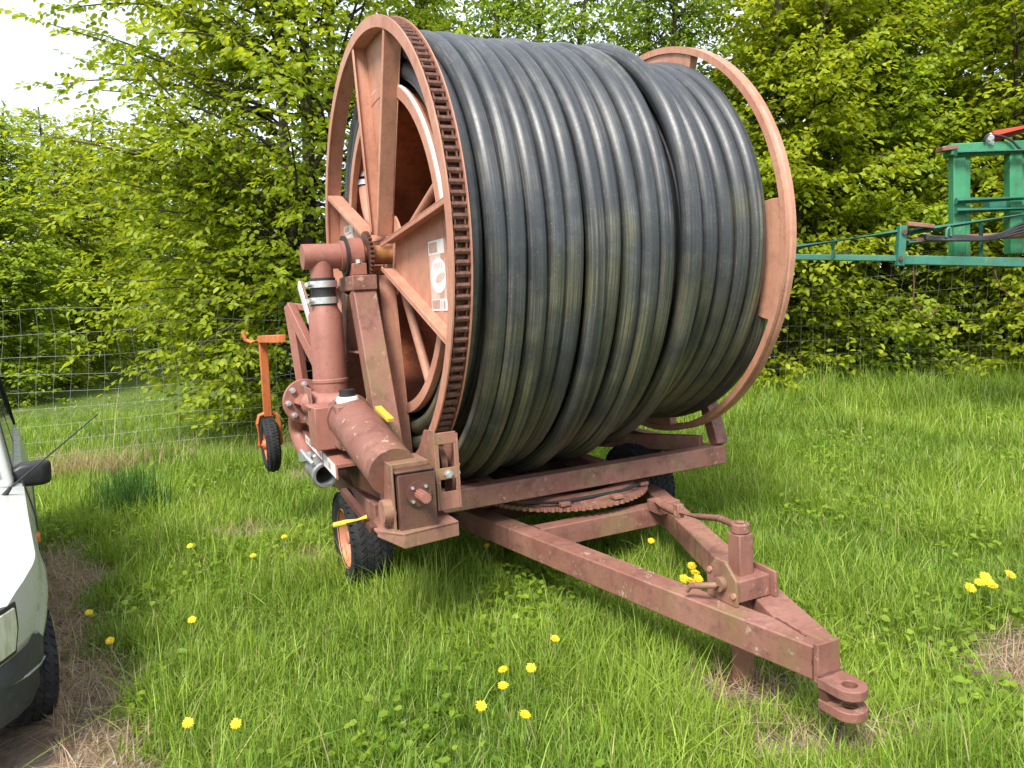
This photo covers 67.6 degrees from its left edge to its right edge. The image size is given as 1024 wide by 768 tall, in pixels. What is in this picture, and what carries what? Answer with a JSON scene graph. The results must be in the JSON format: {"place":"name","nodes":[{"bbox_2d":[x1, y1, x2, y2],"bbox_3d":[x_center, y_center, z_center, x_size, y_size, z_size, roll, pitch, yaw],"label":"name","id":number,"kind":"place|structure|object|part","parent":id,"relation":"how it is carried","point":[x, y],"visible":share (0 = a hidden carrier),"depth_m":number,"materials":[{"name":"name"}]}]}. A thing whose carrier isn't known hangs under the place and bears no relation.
{"place":"outdoors","nodes":[
{"label":"outdoors","id":0,"kind":"place"},
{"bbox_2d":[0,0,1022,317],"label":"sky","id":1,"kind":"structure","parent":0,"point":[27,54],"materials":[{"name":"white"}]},
{"bbox_2d":[0,319,1023,767],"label":"ground","id":2,"kind":"structure","parent":0,"point":[20,751],"depth_m":3.81,"materials":[{"name":"soil"}]},
{"bbox_2d":[0,377,97,728],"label":"parked car","id":3,"kind":"object","parent":2,"relation":"on","point":[29,672],"visible":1,"depth_m":3.00,"materials":[{"name":"white paint"}]},
{"bbox_3d":[-2.859,0.197,4.264,0.112,0.432,0.943,-3,6,-33],"label":"side window","id":4,"kind":"part","parent":3,"relation":"part of","materials":[{"name":"clear glass"}]},
{"bbox_3d":[-3.387,0.131,5.078,0.109,0.419,0.924,-3,6,-33],"label":"side window","id":5,"kind":"part","parent":3,"relation":"part of","materials":[{"name":"clear glass"}]},
{"bbox_2d":[0,93,122,407],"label":"hornbeam tree","id":6,"kind":"object","parent":2,"relation":"on","point":[14,278],"visible":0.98,"depth_m":14.68,"materials":[{"name":"green plant"}]},
{"bbox_2d":[1,102,164,386],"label":"hornbeam tree","id":7,"kind":"object","parent":2,"relation":"on","point":[95,229],"visible":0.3,"depth_m":17.23,"materials":[{"name":"green plant"}]},
{"bbox_2d":[85,609,92,647],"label":"dandelion","id":8,"kind":"object","parent":2,"relation":"on","point":[89,612],"visible":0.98,"depth_m":3.84,"materials":[{"name":"yellow plant"}]},
{"bbox_2d":[46,130,172,369],"bbox_3d":[-10.957,-3.406,20.149,4.171,6.193,4.495,-1,5,-16],"label":"hornbeam tree","id":9,"kind":"object","parent":2,"relation":"on","point":[128,331],"visible":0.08,"depth_m":20.06,"materials":[{"name":"green plant"}]},
{"bbox_2d":[105,637,114,677],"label":"dandelion","id":10,"kind":"object","parent":2,"relation":"on","point":[109,640],"visible":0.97,"depth_m":3.44,"materials":[{"name":"yellow plant"}]},
{"bbox_2d":[53,454,196,519],"bbox_3d":[-3.198,0.852,6.442,0.931,0.523,1.218,4,6,36],"label":"grass clump","id":11,"kind":"object","parent":2,"relation":"on","point":[119,485],"visible":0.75,"depth_m":6.44,"materials":[{"name":"green plant"}]},
{"bbox_2d":[102,132,219,356],"bbox_3d":[-10.993,-3.979,23.191,4.803,7.159,4.688,-5,7,-43],"label":"hornbeam tree","id":12,"kind":"object","parent":2,"relation":"on","point":[165,253],"visible":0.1,"depth_m":22.99,"materials":[{"name":"green plant"}]},
{"bbox_2d":[182,717,193,763],"bbox_3d":[-1.167,1.303,2.763,0.045,0.198,0.033,0,5,0],"label":"dandelion","id":13,"kind":"object","parent":2,"relation":"on","point":[188,724],"visible":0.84,"depth_m":2.76,"materials":[{"name":"yellow plant"}]},
{"bbox_2d":[187,543,192,566],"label":"dandelion","id":14,"kind":"object","parent":2,"relation":"on","point":[189,545],"visible":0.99,"depth_m":4.86,"materials":[{"name":"yellow plant"}]},
{"bbox_2d":[187,616,195,647],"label":"dandelion","id":15,"kind":"object","parent":2,"relation":"on","point":[191,619],"visible":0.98,"depth_m":3.62,"materials":[{"name":"yellow plant"}]},
{"bbox_2d":[155,134,271,340],"bbox_3d":[-10.607,-5.015,26.715,5.293,7.404,5.004,-3,6,-28],"label":"hornbeam tree","id":16,"kind":"object","parent":2,"relation":"on","point":[210,258],"visible":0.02,"depth_m":26.22,"materials":[{"name":"green plant"}]},
{"bbox_2d":[230,718,241,766],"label":"dandelion","id":17,"kind":"object","parent":2,"relation":"on","point":[237,724],"visible":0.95,"depth_m":2.74,"materials":[{"name":"yellow plant"}]},
{"bbox_2d":[236,155,325,334],"bbox_3d":[-8.497,-5.452,29.625,5.244,7.225,4.866,3,6,31],"label":"hornbeam tree","id":18,"kind":"object","parent":2,"relation":"on","point":[294,196],"depth_m":29.31,"materials":[{"name":"green plant"}]},
{"bbox_2d":[0,0,574,436],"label":"broad hornbeam tree","id":19,"kind":"object","parent":2,"relation":"on","point":[218,170],"visible":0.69,"depth_m":9.25,"materials":[{"name":"green plant"}]},
{"bbox_2d":[317,0,478,208],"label":"hornbeam tree","id":20,"kind":"object","parent":2,"relation":"on","point":[409,14],"visible":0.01,"depth_m":11.69,"materials":[{"name":"green plant"}]},
{"bbox_2d":[476,700,486,752],"bbox_3d":[-0.110,1.236,2.750,0.045,0.198,0.033,0,5,0],"label":"dandelion","id":21,"kind":"object","parent":2,"relation":"on","point":[481,706],"visible":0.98,"depth_m":2.75,"materials":[{"name":"yellow plant"}]},
{"bbox_2d":[484,543,489,564],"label":"dandelion","id":22,"kind":"object","parent":2,"relation":"on","point":[485,545],"visible":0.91,"depth_m":4.51,"materials":[{"name":"yellow plant"}]},
{"bbox_2d":[498,665,507,693],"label":"dandelion","id":23,"kind":"object","parent":2,"relation":"on","point":[503,668],"visible":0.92,"depth_m":3.01,"materials":[{"name":"yellow plant"}]},
{"bbox_2d":[498,681,508,719],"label":"dandelion","id":24,"kind":"object","parent":2,"relation":"on","point":[502,685],"visible":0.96,"depth_m":2.88,"materials":[{"name":"yellow plant"}]},
{"bbox_2d":[0,382,1023,767],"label":"dry grass","id":25,"kind":"structure","parent":2,"relation":"on","point":[86,458],"depth_m":3.21,"materials":[{"name":"beige plant"}]},
{"bbox_2d":[0,249,1023,457],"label":"wire fence","id":26,"kind":"object","parent":2,"relation":"on","point":[311,370],"visible":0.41,"depth_m":9.04,"materials":[{"name":"grey metal"}]},
{"bbox_2d":[519,710,530,758],"bbox_3d":[0.047,1.236,2.672,0.044,0.193,0.042,0,5,0],"label":"dandelion","id":27,"kind":"object","parent":2,"relation":"on","point":[524,714],"visible":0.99,"depth_m":2.67,"materials":[{"name":"yellow plant"}]},
{"bbox_2d":[29,394,1023,767],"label":"clover","id":28,"kind":"object","parent":2,"relation":"on","point":[555,610],"visible":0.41,"depth_m":3.84,"materials":[{"name":"green plant"}]},
{"bbox_2d":[408,0,646,45],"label":"hornbeam tree","id":29,"kind":"object","parent":2,"relation":"on","point":[537,14],"visible":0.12,"depth_m":10.21,"materials":[{"name":"green plant"}]},
{"bbox_2d":[526,663,535,701],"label":"dandelion","id":30,"kind":"object","parent":2,"relation":"on","point":[531,667],"visible":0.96,"depth_m":3.02,"materials":[{"name":"yellow plant"}]},
{"bbox_2d":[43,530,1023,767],"bbox_3d":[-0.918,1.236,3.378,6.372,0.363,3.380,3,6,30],"label":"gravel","id":31,"kind":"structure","parent":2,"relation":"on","point":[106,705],"depth_m":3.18,"materials":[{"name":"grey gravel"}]},
{"bbox_2d":[241,14,867,723],"bbox_3d":[0.143,-0.415,4.283,2.784,3.224,4.248,-6,7,-25],"label":"hose reel irrigator","id":32,"kind":"object","parent":2,"relation":"on","point":[539,270],"visible":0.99,"depth_m":3.93,"materials":[{"name":"orange paint"}]},
{"bbox_2d":[550,635,558,668],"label":"dandelion","id":33,"kind":"object","parent":2,"relation":"on","point":[556,637],"visible":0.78,"depth_m":3.28,"materials":[{"name":"yellow plant"}]},
{"bbox_2d":[580,0,778,200],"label":"hornbeam tree","id":34,"kind":"object","parent":2,"relation":"on","point":[674,37],"visible":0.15,"depth_m":10.73,"materials":[{"name":"green plant"}]},
{"bbox_2d":[680,575,687,583],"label":"dandelion","id":35,"kind":"object","parent":2,"relation":"on","point":[683,578],"visible":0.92,"depth_m":3.81,"materials":[{"name":"yellow plant"}]},
{"bbox_2d":[686,577,694,582],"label":"dandelion","id":36,"kind":"object","parent":2,"relation":"on","point":[689,579],"visible":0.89,"depth_m":3.79,"materials":[{"name":"yellow plant"}]},
{"bbox_2d":[687,562,696,578],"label":"dandelion","id":37,"kind":"object","parent":2,"relation":"on","point":[692,565],"visible":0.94,"depth_m":3.98,"materials":[{"name":"yellow plant"}]},
{"bbox_2d":[690,569,698,581],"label":"dandelion","id":38,"kind":"object","parent":2,"relation":"on","point":[695,572],"visible":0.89,"depth_m":3.88,"materials":[{"name":"yellow plant"}]},
{"bbox_2d":[694,575,702,581],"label":"dandelion","id":39,"kind":"object","parent":2,"relation":"on","point":[697,578],"visible":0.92,"depth_m":3.80,"materials":[{"name":"yellow plant"}]},
{"bbox_2d":[682,0,944,391],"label":"hornbeam tree","id":40,"kind":"object","parent":2,"relation":"on","point":[818,87],"visible":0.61,"depth_m":10.28,"materials":[{"name":"green plant"}]},
{"bbox_2d":[697,0,940,363],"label":"hornbeam tree","id":41,"kind":"object","parent":2,"relation":"on","point":[857,183],"visible":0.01,"depth_m":11.89,"materials":[{"name":"green plant"}]},
{"bbox_2d":[760,0,1023,377],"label":"hornbeam tree","id":42,"kind":"object","parent":2,"relation":"on","point":[917,68],"visible":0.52,"depth_m":10.56,"materials":[{"name":"green plant"}]},
{"bbox_2d":[795,126,1023,316],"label":"sprayer boom","id":43,"kind":"object","parent":2,"relation":"on","point":[958,237],"visible":0.98,"depth_m":7.29,"materials":[{"name":"green metal"}]},
{"bbox_2d":[864,0,1023,377],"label":"hornbeam tree","id":44,"kind":"object","parent":2,"relation":"on","point":[1007,22],"visible":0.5,"depth_m":10.58,"materials":[{"name":"green plant"}]},
{"bbox_2d":[874,0,1023,352],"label":"hornbeam tree","id":45,"kind":"object","parent":2,"relation":"on","point":[1012,78],"visible":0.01,"depth_m":12.91,"materials":[{"name":"green plant"}]},
{"bbox_2d":[965,582,975,614],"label":"dandelion","id":46,"kind":"object","parent":2,"relation":"on","point":[971,588],"visible":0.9,"depth_m":3.48,"materials":[{"name":"yellow plant"}]},
{"bbox_2d":[928,707,1016,735],"bbox_3d":[1.642,1.208,2.745,0.218,0.062,0.225,-3,6,-31],"label":"dock weed","id":47,"kind":"object","parent":2,"relation":"on","point":[963,719],"visible":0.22,"depth_m":2.76,"materials":[{"name":"green plant"}]},
{"bbox_2d":[974,578,986,612],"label":"dandelion","id":48,"kind":"object","parent":2,"relation":"on","point":[979,581],"visible":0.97,"depth_m":3.53,"materials":[{"name":"yellow plant"}]},
{"bbox_2d":[979,572,991,613],"bbox_3d":[2.225,0.986,3.602,0.055,0.203,0.042,0,5,0],"label":"dandelion","id":49,"kind":"object","parent":2,"relation":"on","point":[984,574],"visible":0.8,"depth_m":3.60,"materials":[{"name":"yellow plant"}]},
{"bbox_2d":[983,577,992,609],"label":"dandelion","id":50,"kind":"object","parent":2,"relation":"on","point":[987,579],"visible":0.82,"depth_m":3.54,"materials":[{"name":"yellow plant"}]},
{"bbox_2d":[959,684,1019,707],"bbox_3d":[1.812,1.181,2.913,0.226,0.061,0.218,0,5,0],"label":"dock weed","id":51,"kind":"object","parent":2,"relation":"on","point":[990,692],"visible":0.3,"depth_m":2.90,"materials":[{"name":"green plant"}]},
{"bbox_2d":[986,582,997,622],"bbox_3d":[2.187,1.001,3.490,0.056,0.197,0.052,0,5,0],"label":"dandelion","id":52,"kind":"object","parent":2,"relation":"on","point":[991,585],"visible":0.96,"depth_m":3.48,"materials":[{"name":"yellow plant"}]},
{"bbox_2d":[1005,570,1015,597],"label":"dandelion","id":53,"kind":"object","parent":2,"relation":"on","point":[1009,574],"visible":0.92,"depth_m":3.59,"materials":[{"name":"yellow plant"}]},
{"bbox_2d":[10,335,1023,767],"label":"grass","id":54,"kind":"structure","parent":0,"point":[820,561],"depth_m":3.92,"materials":[{"name":"green plant"}]}
]}

